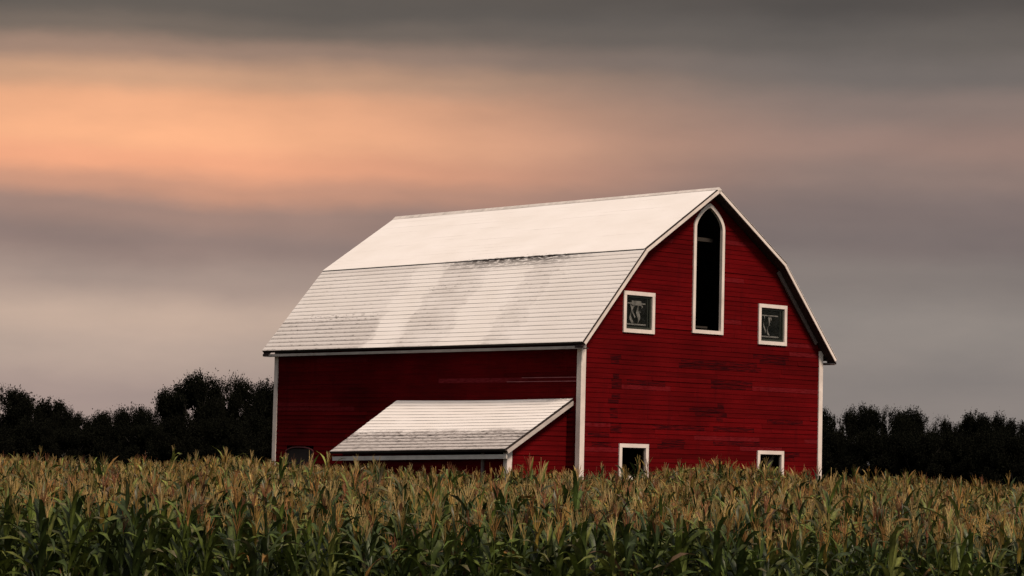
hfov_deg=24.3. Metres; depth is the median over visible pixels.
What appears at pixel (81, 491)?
corn plant
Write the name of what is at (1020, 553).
corn plant
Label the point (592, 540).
corn plant
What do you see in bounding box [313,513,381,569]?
corn plant
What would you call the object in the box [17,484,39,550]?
corn plant
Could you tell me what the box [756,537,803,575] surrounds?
corn plant
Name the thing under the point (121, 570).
corn plant
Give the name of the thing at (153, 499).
corn plant
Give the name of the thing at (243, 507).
corn plant
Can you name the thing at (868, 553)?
corn plant
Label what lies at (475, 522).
corn plant
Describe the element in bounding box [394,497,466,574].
corn plant
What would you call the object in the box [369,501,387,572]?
corn plant
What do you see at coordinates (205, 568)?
corn plant
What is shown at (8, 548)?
corn plant
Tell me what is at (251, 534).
corn plant
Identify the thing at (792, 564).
corn plant
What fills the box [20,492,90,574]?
corn plant
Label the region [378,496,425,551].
corn plant
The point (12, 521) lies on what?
corn plant
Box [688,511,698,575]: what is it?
corn plant
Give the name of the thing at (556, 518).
corn plant
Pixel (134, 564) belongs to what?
corn plant
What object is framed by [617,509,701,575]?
corn plant
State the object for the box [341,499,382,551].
corn plant
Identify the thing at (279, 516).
corn plant
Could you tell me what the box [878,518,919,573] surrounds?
corn plant
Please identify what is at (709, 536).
corn plant
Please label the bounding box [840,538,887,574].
corn plant
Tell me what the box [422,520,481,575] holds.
corn plant
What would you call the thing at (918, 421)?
tree
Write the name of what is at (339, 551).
corn plant
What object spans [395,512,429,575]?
corn plant
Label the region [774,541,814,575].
corn plant
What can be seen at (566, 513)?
corn plant
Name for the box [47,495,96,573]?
corn plant
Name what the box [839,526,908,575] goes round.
corn plant
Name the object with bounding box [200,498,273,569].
corn plant
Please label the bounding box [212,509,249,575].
corn plant
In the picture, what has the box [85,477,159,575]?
corn plant
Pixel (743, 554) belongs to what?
corn plant
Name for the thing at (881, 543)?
corn plant
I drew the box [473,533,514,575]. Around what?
corn plant
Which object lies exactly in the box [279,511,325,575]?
corn plant
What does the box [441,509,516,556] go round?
corn plant
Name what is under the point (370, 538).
corn plant
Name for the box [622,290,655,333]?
window
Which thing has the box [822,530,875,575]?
corn plant
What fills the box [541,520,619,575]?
corn plant
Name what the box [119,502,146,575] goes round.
corn plant
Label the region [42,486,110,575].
corn plant
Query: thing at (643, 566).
corn plant
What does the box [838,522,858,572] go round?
corn plant
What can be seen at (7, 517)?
corn plant
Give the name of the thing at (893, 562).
corn plant
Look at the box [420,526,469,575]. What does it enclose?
corn plant
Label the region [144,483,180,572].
corn plant
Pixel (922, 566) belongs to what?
corn plant
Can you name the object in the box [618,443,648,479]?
window
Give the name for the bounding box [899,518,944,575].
corn plant
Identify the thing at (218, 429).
shrub
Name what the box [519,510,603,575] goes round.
corn plant
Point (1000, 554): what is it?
corn plant
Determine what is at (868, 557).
corn plant
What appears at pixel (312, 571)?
corn plant
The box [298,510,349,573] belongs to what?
corn plant
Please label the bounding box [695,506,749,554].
corn plant
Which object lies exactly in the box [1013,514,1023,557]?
corn plant
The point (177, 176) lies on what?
sky
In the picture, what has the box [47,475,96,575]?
corn plant
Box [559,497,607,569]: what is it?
corn plant
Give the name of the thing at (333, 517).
corn plant
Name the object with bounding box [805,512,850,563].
corn plant
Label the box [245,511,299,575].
corn plant
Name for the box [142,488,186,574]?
corn plant
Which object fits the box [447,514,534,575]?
corn plant
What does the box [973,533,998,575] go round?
corn plant
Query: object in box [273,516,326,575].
corn plant
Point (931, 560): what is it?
corn plant
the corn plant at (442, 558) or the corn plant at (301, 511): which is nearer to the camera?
the corn plant at (442, 558)
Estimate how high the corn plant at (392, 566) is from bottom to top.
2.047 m
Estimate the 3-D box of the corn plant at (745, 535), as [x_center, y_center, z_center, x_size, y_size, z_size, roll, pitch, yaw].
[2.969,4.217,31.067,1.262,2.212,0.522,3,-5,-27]
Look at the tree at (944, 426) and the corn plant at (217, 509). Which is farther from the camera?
the tree at (944, 426)
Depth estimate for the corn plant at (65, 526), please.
31.34 m
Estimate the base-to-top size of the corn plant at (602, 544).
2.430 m
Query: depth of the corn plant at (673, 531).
31.98 m
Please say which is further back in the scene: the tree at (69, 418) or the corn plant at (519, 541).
the tree at (69, 418)
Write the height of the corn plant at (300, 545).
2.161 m
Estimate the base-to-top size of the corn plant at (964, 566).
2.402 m
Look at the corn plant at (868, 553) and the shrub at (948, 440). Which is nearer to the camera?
the corn plant at (868, 553)
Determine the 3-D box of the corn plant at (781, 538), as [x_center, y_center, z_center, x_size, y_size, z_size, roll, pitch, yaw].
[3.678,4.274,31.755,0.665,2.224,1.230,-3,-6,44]
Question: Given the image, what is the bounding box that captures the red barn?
[262,187,836,482]
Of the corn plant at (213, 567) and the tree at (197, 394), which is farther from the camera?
the tree at (197, 394)
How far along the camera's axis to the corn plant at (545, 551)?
31.21 m
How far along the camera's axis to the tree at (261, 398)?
130.67 m
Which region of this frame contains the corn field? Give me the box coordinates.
[0,445,1023,575]
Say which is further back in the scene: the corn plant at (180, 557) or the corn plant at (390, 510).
the corn plant at (390, 510)
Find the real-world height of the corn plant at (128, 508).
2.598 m
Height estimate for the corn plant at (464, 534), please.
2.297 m
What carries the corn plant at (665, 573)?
on the ground
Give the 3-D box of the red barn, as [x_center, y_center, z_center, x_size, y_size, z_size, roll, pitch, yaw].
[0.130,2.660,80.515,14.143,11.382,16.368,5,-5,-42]
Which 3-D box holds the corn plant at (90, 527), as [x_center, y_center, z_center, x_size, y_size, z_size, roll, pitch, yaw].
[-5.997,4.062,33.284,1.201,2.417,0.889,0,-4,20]
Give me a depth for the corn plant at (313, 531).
32.61 m
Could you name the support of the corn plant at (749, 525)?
on the ground
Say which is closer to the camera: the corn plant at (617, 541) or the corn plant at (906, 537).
the corn plant at (906, 537)
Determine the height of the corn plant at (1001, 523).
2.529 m
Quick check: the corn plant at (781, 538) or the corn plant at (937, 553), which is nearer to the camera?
the corn plant at (937, 553)
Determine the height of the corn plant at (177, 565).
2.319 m
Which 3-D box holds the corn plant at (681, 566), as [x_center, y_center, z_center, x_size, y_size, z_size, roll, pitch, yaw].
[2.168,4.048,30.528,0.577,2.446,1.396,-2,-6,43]
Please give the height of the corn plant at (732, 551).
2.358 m
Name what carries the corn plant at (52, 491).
on the ground
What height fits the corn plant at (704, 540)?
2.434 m
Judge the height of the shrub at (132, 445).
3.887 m
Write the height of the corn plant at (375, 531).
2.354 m
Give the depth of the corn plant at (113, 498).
32.53 m
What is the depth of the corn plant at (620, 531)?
31.67 m
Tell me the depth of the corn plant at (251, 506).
33.25 m
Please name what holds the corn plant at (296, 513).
on the ground
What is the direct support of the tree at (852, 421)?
on the ground
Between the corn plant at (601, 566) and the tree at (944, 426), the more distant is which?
the tree at (944, 426)
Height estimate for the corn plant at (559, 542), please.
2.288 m
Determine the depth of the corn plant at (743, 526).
33.51 m
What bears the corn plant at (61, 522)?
on the ground
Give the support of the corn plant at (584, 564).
on the ground
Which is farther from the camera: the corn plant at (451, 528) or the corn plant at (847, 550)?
the corn plant at (451, 528)
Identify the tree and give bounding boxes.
[0,383,40,431]
[19,396,65,457]
[44,404,88,463]
[78,408,120,461]
[107,401,161,449]
[144,391,189,464]
[152,367,233,443]
[209,370,262,425]
[240,375,273,463]
[822,406,845,476]
[838,402,881,477]
[859,405,913,480]
[899,405,940,436]
[928,415,955,475]
[947,407,1003,483]
[987,410,1018,487]
[1006,419,1023,461]
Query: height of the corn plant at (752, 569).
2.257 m
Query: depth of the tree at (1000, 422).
132.50 m
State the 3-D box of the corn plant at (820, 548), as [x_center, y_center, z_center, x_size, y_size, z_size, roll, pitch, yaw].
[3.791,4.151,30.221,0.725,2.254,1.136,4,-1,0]
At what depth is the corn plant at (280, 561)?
31.14 m
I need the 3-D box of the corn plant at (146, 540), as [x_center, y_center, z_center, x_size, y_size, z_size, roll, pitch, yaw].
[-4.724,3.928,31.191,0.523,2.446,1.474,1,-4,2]
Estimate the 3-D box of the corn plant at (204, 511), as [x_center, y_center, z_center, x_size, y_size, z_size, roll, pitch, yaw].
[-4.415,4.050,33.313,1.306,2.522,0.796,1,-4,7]
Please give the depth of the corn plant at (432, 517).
33.09 m
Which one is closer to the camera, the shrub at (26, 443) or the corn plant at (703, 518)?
the corn plant at (703, 518)
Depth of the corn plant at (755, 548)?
31.71 m
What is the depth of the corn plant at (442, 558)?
31.10 m
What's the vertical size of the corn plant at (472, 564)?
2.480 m
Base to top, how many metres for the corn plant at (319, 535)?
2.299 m
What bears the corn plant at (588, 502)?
on the ground
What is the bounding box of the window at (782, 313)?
[757,303,786,345]
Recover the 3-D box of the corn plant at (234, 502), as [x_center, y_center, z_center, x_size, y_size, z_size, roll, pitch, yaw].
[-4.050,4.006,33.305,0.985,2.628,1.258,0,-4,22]
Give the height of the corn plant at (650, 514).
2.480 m
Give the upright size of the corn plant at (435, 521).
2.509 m
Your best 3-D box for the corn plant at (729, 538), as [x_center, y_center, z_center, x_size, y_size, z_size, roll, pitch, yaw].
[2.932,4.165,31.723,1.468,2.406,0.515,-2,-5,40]
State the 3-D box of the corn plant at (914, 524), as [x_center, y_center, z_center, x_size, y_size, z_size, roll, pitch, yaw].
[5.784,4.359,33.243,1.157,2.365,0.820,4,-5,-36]
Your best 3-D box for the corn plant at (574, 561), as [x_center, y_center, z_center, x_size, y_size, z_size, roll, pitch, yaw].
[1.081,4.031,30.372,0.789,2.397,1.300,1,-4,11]
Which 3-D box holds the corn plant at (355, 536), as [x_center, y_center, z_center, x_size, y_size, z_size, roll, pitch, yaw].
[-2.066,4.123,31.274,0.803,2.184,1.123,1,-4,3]
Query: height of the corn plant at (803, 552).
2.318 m
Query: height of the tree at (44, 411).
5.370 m
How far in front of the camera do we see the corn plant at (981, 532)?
32.65 m
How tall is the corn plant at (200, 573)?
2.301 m
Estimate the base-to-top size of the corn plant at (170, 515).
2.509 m
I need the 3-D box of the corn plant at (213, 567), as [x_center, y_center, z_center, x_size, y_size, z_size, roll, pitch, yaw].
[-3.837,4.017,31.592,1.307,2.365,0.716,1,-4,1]
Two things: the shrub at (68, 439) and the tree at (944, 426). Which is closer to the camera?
the shrub at (68, 439)
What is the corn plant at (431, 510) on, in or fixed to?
on the ground
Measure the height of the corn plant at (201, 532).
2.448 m
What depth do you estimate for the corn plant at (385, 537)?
32.56 m
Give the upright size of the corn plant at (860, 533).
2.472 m
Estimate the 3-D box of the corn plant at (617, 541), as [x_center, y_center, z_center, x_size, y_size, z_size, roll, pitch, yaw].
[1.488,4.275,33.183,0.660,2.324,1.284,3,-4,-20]
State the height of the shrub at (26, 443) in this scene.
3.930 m
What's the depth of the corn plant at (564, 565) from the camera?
31.04 m
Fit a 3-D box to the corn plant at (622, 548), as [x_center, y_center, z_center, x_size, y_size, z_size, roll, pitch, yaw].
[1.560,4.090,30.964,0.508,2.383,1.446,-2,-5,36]
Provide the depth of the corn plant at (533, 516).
33.44 m
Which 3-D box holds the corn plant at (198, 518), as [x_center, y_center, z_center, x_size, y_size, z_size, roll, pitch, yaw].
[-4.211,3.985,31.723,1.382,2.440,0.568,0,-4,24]
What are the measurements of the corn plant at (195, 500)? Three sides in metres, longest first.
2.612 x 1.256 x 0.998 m
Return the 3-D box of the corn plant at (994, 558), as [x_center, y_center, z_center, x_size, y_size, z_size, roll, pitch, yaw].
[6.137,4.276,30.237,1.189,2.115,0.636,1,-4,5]
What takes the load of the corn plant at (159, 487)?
on the ground
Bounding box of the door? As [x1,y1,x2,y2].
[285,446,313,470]
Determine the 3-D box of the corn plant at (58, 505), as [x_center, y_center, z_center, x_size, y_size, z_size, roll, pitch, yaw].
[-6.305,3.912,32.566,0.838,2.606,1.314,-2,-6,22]
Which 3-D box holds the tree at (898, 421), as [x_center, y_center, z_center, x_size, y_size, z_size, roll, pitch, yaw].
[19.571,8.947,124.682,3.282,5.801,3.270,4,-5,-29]
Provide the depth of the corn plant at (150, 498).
32.45 m
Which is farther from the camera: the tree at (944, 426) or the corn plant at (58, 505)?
the tree at (944, 426)
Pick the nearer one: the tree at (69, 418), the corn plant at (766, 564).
the corn plant at (766, 564)
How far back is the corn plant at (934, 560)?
33.12 m
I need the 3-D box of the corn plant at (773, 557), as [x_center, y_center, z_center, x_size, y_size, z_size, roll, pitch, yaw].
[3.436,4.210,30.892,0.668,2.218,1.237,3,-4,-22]
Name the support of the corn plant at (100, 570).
on the ground
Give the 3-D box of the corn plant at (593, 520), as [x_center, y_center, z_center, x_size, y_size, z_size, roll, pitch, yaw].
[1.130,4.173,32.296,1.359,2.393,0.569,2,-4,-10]
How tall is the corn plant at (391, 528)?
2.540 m
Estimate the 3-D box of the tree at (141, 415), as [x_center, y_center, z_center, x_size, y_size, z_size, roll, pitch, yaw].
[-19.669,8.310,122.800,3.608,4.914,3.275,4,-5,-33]
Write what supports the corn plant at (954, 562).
on the ground
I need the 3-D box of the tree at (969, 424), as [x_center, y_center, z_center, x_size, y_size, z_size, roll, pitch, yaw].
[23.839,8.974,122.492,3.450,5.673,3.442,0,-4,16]
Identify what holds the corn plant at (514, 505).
on the ground
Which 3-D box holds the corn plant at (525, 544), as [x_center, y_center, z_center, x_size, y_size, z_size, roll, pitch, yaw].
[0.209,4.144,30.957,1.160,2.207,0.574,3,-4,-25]
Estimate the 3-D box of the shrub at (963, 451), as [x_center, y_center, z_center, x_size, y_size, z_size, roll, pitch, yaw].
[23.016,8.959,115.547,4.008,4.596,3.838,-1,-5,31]
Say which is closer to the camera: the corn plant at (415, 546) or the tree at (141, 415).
the corn plant at (415, 546)
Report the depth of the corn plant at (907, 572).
30.34 m
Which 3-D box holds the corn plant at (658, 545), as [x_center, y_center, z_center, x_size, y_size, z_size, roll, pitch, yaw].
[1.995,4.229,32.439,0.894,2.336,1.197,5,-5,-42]
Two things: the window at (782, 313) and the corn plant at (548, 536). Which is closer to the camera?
the corn plant at (548, 536)
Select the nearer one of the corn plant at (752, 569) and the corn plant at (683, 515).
the corn plant at (752, 569)
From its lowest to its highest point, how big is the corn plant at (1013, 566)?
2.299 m
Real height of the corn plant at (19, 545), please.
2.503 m
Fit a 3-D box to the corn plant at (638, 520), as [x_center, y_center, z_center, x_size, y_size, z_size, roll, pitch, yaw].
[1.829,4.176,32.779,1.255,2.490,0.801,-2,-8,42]
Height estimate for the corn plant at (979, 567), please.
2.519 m
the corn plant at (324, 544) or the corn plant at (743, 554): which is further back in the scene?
the corn plant at (324, 544)
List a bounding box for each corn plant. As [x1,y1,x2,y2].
[0,475,27,564]
[0,481,26,563]
[0,482,66,575]
[0,483,26,575]
[0,486,34,569]
[0,490,58,575]
[0,494,101,575]
[0,496,61,575]
[0,497,22,568]
[0,524,27,575]
[4,488,37,575]
[7,478,62,573]
[17,483,59,563]
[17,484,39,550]
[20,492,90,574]
[24,484,111,573]
[27,487,137,575]
[33,481,86,574]
[36,494,113,572]
[37,482,106,575]
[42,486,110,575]
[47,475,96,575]
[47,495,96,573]
[50,487,121,575]
[54,480,104,564]
[63,486,130,575]
[82,488,116,571]
[82,495,98,569]
[83,496,154,572]
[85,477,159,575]
[86,492,129,572]
[86,505,155,575]
[91,495,130,575]
[92,480,154,546]
[101,484,164,575]
[112,493,161,565]
[114,483,178,545]
[115,502,176,575]
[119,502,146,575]
[125,501,141,529]
[125,501,203,575]
[130,481,193,553]
[138,498,227,575]
[139,497,174,574]
[141,481,171,571]
[141,487,199,575]
[141,504,215,575]
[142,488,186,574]
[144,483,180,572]
[144,493,191,575]
[152,486,230,575]
[153,483,211,574]
[167,495,246,575]
[168,493,222,566]
[175,488,219,574]
[176,509,232,575]
[177,486,251,574]
[182,513,245,575]
[190,507,222,575]
[193,509,266,575]
[194,501,273,574]
[197,479,280,575]
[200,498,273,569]
[210,503,299,575]
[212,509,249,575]
[214,480,268,567]
[220,487,275,575]
[222,510,261,573]
[226,502,284,575]
[240,510,310,575]
[242,512,259,551]
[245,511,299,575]
[251,502,287,573]
[257,489,316,569]
[259,507,321,575]
[268,520,300,572]
[269,497,327,571]
[270,493,293,575]
[271,517,319,575]
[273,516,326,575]
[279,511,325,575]
[280,523,300,575]
[288,526,361,575]
[291,510,362,575]
[292,512,349,573]
[293,517,320,575]
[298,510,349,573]
[299,501,369,573]
[301,515,357,575]
[303,501,365,561]
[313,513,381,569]
[313,516,350,571]
[316,523,347,575]
[319,512,401,575]
[320,512,381,574]
[323,519,376,575]
[335,513,412,575]
[337,502,351,547]
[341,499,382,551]
[348,507,428,575]
[358,532,427,575]
[358,534,409,575]
[359,499,396,557]
[360,517,396,575]
[361,506,383,575]
[365,507,438,575]
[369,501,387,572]
[377,524,431,575]
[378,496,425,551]
[381,493,451,575]
[384,510,434,575]
[390,507,463,575]
[392,501,448,555]
[392,505,465,575]
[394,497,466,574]
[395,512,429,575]
[396,511,434,571]
[397,507,463,569]
[407,494,458,572]
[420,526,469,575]
[422,519,495,575]
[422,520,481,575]
[423,506,494,575]
[425,518,454,575]
[435,510,507,575]
[437,528,525,571]
[440,515,459,552]
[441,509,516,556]
[443,501,502,575]
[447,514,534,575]
[448,500,520,573]
[449,510,471,575]
[450,499,531,575]
[463,517,549,575]
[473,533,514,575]
[485,509,504,572]
[492,509,565,575]
[494,510,532,572]
[496,491,542,575]
[496,505,543,575]
[497,513,596,575]
[497,522,549,575]
[498,506,554,575]
[509,501,542,573]
[512,516,547,557]
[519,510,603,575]
[523,506,588,575]
[524,498,599,547]
[528,490,592,575]
[530,502,602,570]
[537,517,573,575]
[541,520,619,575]
[542,497,565,565]
[545,518,573,575]
[552,512,598,575]
[554,508,617,575]
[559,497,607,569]
[559,509,608,575]
[560,490,622,554]
[563,510,590,575]
[567,492,626,556]
[567,506,638,575]
[573,504,647,573]
[580,515,646,575]
[586,508,668,575]
[587,505,639,564]
[596,500,638,565]
[596,514,671,575]
[597,517,621,575]
[601,491,683,575]
[602,511,654,575]
[605,514,652,575]
[616,500,667,553]
[616,511,705,575]
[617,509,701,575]
[620,504,648,561]
[631,499,670,572]
[633,515,712,575]
[638,512,663,575]
[639,509,682,575]
[650,520,695,575]
[653,510,713,575]
[657,505,711,563]
[662,508,734,574]
[667,514,750,575]
[676,511,765,575]
[684,508,712,575]
[687,504,730,575]
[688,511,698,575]
[694,509,762,575]
[694,512,731,569]
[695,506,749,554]
[695,525,736,568]
[701,506,766,575]
[704,520,724,575]
[708,527,756,575]
[720,521,801,575]
[721,521,739,573]
[724,517,775,550]
[729,515,770,549]
[736,504,760,565]
[736,524,789,575]
[748,517,778,575]
[751,528,783,575]
[754,527,805,568]
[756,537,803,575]
[769,521,827,575]
[770,522,815,568]
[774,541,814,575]
[777,517,796,568]
[779,514,842,575]
[786,519,838,575]
[793,526,841,575]
[801,524,881,575]
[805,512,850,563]
[806,533,869,575]
[815,530,859,575]
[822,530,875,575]
[826,513,885,575]
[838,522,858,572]
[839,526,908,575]
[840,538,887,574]
[841,535,887,575]
[844,517,876,575]
[850,523,927,575]
[853,545,878,575]
[858,532,939,575]
[859,524,911,575]
[862,523,936,575]
[870,517,913,575]
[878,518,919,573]
[878,526,946,575]
[890,516,932,560]
[897,541,914,574]
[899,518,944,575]
[900,526,971,575]
[903,530,951,574]
[904,529,935,567]
[911,542,927,575]
[913,524,973,575]
[915,528,988,574]
[924,524,949,573]
[934,509,1013,569]
[936,522,1004,575]
[939,520,982,575]
[940,524,967,575]
[940,538,1008,575]
[943,514,1001,575]
[973,507,1019,575]
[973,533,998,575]
[973,540,1009,575]
[974,518,1014,565]
[976,537,1022,575]
[979,527,1015,575]
[991,516,1014,575]
[995,524,1023,575]
[997,523,1023,575]
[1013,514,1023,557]
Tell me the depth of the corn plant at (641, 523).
33.37 m
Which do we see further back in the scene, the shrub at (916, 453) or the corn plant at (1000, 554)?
the shrub at (916, 453)
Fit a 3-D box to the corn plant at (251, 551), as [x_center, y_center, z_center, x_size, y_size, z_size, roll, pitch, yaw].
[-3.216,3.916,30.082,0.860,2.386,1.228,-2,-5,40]
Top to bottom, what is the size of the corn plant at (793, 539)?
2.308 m
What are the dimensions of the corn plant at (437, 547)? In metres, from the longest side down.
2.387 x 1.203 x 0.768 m
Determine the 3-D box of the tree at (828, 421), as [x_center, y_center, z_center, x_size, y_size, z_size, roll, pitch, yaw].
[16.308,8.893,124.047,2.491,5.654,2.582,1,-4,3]
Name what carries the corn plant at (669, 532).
on the ground
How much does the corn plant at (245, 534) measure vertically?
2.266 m
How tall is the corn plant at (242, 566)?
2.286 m
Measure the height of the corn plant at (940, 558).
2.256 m
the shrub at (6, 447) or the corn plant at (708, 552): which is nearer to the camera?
the corn plant at (708, 552)
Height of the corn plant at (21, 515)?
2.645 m
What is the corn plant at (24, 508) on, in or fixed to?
on the ground
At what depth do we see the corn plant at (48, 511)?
30.38 m
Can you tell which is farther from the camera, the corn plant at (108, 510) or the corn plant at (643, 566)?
the corn plant at (108, 510)
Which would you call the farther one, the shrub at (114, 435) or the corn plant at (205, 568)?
the shrub at (114, 435)
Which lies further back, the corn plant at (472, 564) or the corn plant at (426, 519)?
the corn plant at (426, 519)
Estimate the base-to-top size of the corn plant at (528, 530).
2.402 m
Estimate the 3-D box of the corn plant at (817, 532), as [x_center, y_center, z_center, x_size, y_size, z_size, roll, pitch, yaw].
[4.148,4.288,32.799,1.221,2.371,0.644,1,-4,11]
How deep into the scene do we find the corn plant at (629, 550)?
30.46 m
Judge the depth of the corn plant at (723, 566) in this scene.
30.31 m
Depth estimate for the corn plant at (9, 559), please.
30.20 m
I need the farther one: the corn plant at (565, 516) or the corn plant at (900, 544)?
the corn plant at (565, 516)
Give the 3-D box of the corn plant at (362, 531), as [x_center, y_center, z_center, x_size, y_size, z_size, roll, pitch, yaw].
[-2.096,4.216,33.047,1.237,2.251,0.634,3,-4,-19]
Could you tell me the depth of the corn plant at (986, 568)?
30.27 m
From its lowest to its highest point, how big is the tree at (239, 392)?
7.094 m
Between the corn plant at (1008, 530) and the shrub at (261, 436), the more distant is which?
the shrub at (261, 436)
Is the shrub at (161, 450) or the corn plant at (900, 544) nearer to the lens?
the corn plant at (900, 544)
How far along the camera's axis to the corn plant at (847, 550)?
31.28 m
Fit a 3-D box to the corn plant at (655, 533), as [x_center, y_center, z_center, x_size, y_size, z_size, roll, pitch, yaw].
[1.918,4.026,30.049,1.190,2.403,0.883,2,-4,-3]
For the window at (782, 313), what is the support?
in the red barn
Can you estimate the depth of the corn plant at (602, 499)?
33.28 m
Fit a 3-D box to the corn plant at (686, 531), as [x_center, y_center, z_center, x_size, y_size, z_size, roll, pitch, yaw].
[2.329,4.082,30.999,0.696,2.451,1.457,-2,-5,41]
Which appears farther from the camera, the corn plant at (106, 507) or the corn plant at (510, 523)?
the corn plant at (510, 523)
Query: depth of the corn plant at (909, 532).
33.21 m
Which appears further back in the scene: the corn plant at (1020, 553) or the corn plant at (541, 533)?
the corn plant at (541, 533)
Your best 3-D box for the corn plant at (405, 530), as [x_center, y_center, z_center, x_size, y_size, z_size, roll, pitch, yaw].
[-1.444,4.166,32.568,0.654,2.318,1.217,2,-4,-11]
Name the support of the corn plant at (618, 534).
on the ground
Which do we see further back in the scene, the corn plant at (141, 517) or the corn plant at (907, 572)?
the corn plant at (141, 517)
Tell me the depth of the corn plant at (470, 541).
31.19 m
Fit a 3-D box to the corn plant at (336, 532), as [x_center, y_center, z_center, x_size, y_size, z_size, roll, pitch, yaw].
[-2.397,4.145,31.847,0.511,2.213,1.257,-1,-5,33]
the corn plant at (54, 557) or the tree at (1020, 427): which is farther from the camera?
the tree at (1020, 427)
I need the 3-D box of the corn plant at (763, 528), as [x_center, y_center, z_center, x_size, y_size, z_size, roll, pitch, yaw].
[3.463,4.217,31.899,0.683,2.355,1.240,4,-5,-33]
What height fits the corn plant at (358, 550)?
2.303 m
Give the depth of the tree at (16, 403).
131.16 m
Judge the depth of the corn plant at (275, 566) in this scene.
32.66 m
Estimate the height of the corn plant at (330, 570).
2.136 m
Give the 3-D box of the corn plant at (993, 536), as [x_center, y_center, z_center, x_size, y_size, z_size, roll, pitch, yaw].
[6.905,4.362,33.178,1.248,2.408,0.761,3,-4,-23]
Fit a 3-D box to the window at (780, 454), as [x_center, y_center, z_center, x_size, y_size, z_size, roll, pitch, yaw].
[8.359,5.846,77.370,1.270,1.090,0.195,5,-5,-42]
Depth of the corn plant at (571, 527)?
31.66 m
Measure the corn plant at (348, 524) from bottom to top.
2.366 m
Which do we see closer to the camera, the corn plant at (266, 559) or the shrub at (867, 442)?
the corn plant at (266, 559)
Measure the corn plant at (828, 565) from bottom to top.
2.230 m
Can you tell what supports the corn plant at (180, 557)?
on the ground
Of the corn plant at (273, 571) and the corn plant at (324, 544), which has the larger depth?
the corn plant at (324, 544)
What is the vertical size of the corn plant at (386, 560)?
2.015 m
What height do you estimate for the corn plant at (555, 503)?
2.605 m
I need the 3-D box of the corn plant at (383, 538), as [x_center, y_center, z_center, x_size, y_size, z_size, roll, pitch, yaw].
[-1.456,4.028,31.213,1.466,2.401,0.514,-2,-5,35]
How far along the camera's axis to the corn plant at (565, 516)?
33.17 m
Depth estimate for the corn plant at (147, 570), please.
30.15 m
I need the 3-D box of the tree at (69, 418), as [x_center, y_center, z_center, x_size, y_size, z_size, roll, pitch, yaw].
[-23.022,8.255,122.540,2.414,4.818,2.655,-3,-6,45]
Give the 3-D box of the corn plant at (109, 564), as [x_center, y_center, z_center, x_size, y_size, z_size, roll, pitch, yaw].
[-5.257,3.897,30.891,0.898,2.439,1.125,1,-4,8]
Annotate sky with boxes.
[0,0,1023,463]
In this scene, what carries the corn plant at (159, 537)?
on the ground
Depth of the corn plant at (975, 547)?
31.86 m
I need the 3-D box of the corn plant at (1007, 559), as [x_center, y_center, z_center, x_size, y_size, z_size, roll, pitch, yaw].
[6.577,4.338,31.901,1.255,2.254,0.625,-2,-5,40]
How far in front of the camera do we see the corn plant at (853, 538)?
31.80 m
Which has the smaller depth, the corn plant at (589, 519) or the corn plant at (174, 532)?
the corn plant at (174, 532)
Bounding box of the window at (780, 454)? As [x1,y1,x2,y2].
[757,450,783,475]
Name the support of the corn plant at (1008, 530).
on the ground
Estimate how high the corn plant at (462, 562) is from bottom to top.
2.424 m
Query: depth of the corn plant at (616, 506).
33.22 m
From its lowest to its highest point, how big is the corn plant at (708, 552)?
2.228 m
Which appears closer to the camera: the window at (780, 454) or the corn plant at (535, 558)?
the corn plant at (535, 558)
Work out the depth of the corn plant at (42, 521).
30.22 m
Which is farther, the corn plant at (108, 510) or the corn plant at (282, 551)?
the corn plant at (108, 510)
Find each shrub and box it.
[0,416,66,463]
[0,426,19,459]
[31,425,105,464]
[72,421,146,466]
[106,419,168,469]
[145,411,222,465]
[174,412,262,465]
[222,411,272,463]
[822,428,872,481]
[833,425,913,481]
[876,427,955,485]
[921,430,990,484]
[945,427,1023,488]
[970,428,1023,487]
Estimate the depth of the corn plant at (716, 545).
30.32 m
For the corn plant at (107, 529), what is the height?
2.386 m
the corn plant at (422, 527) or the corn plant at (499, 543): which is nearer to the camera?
the corn plant at (499, 543)
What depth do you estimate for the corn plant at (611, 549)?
30.39 m
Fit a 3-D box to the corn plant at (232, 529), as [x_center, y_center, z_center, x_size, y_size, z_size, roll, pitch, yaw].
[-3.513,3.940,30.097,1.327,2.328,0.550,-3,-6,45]
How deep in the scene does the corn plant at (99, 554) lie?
30.34 m
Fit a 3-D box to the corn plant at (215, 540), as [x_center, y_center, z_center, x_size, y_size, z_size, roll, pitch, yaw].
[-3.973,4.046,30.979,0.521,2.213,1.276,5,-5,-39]
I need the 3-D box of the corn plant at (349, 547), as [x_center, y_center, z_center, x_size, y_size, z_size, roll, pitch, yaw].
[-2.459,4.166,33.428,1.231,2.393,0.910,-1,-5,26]
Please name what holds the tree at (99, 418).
on the ground
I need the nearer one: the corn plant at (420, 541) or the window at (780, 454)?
the corn plant at (420, 541)
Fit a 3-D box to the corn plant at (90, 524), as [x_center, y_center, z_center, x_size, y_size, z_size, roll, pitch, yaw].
[-5.800,3.962,32.310,1.492,2.489,0.544,1,-4,5]
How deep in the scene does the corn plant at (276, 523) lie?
31.61 m
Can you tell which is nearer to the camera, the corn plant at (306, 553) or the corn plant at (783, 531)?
the corn plant at (306, 553)
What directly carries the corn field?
on the ground
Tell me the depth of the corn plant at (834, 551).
31.70 m
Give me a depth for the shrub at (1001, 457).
112.56 m
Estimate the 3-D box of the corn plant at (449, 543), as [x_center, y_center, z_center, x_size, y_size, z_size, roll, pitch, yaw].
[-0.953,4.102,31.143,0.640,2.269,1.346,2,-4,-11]
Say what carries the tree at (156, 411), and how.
on the ground
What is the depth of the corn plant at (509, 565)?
30.31 m
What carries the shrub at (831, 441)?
on the ground
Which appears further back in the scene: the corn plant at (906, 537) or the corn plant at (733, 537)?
the corn plant at (733, 537)

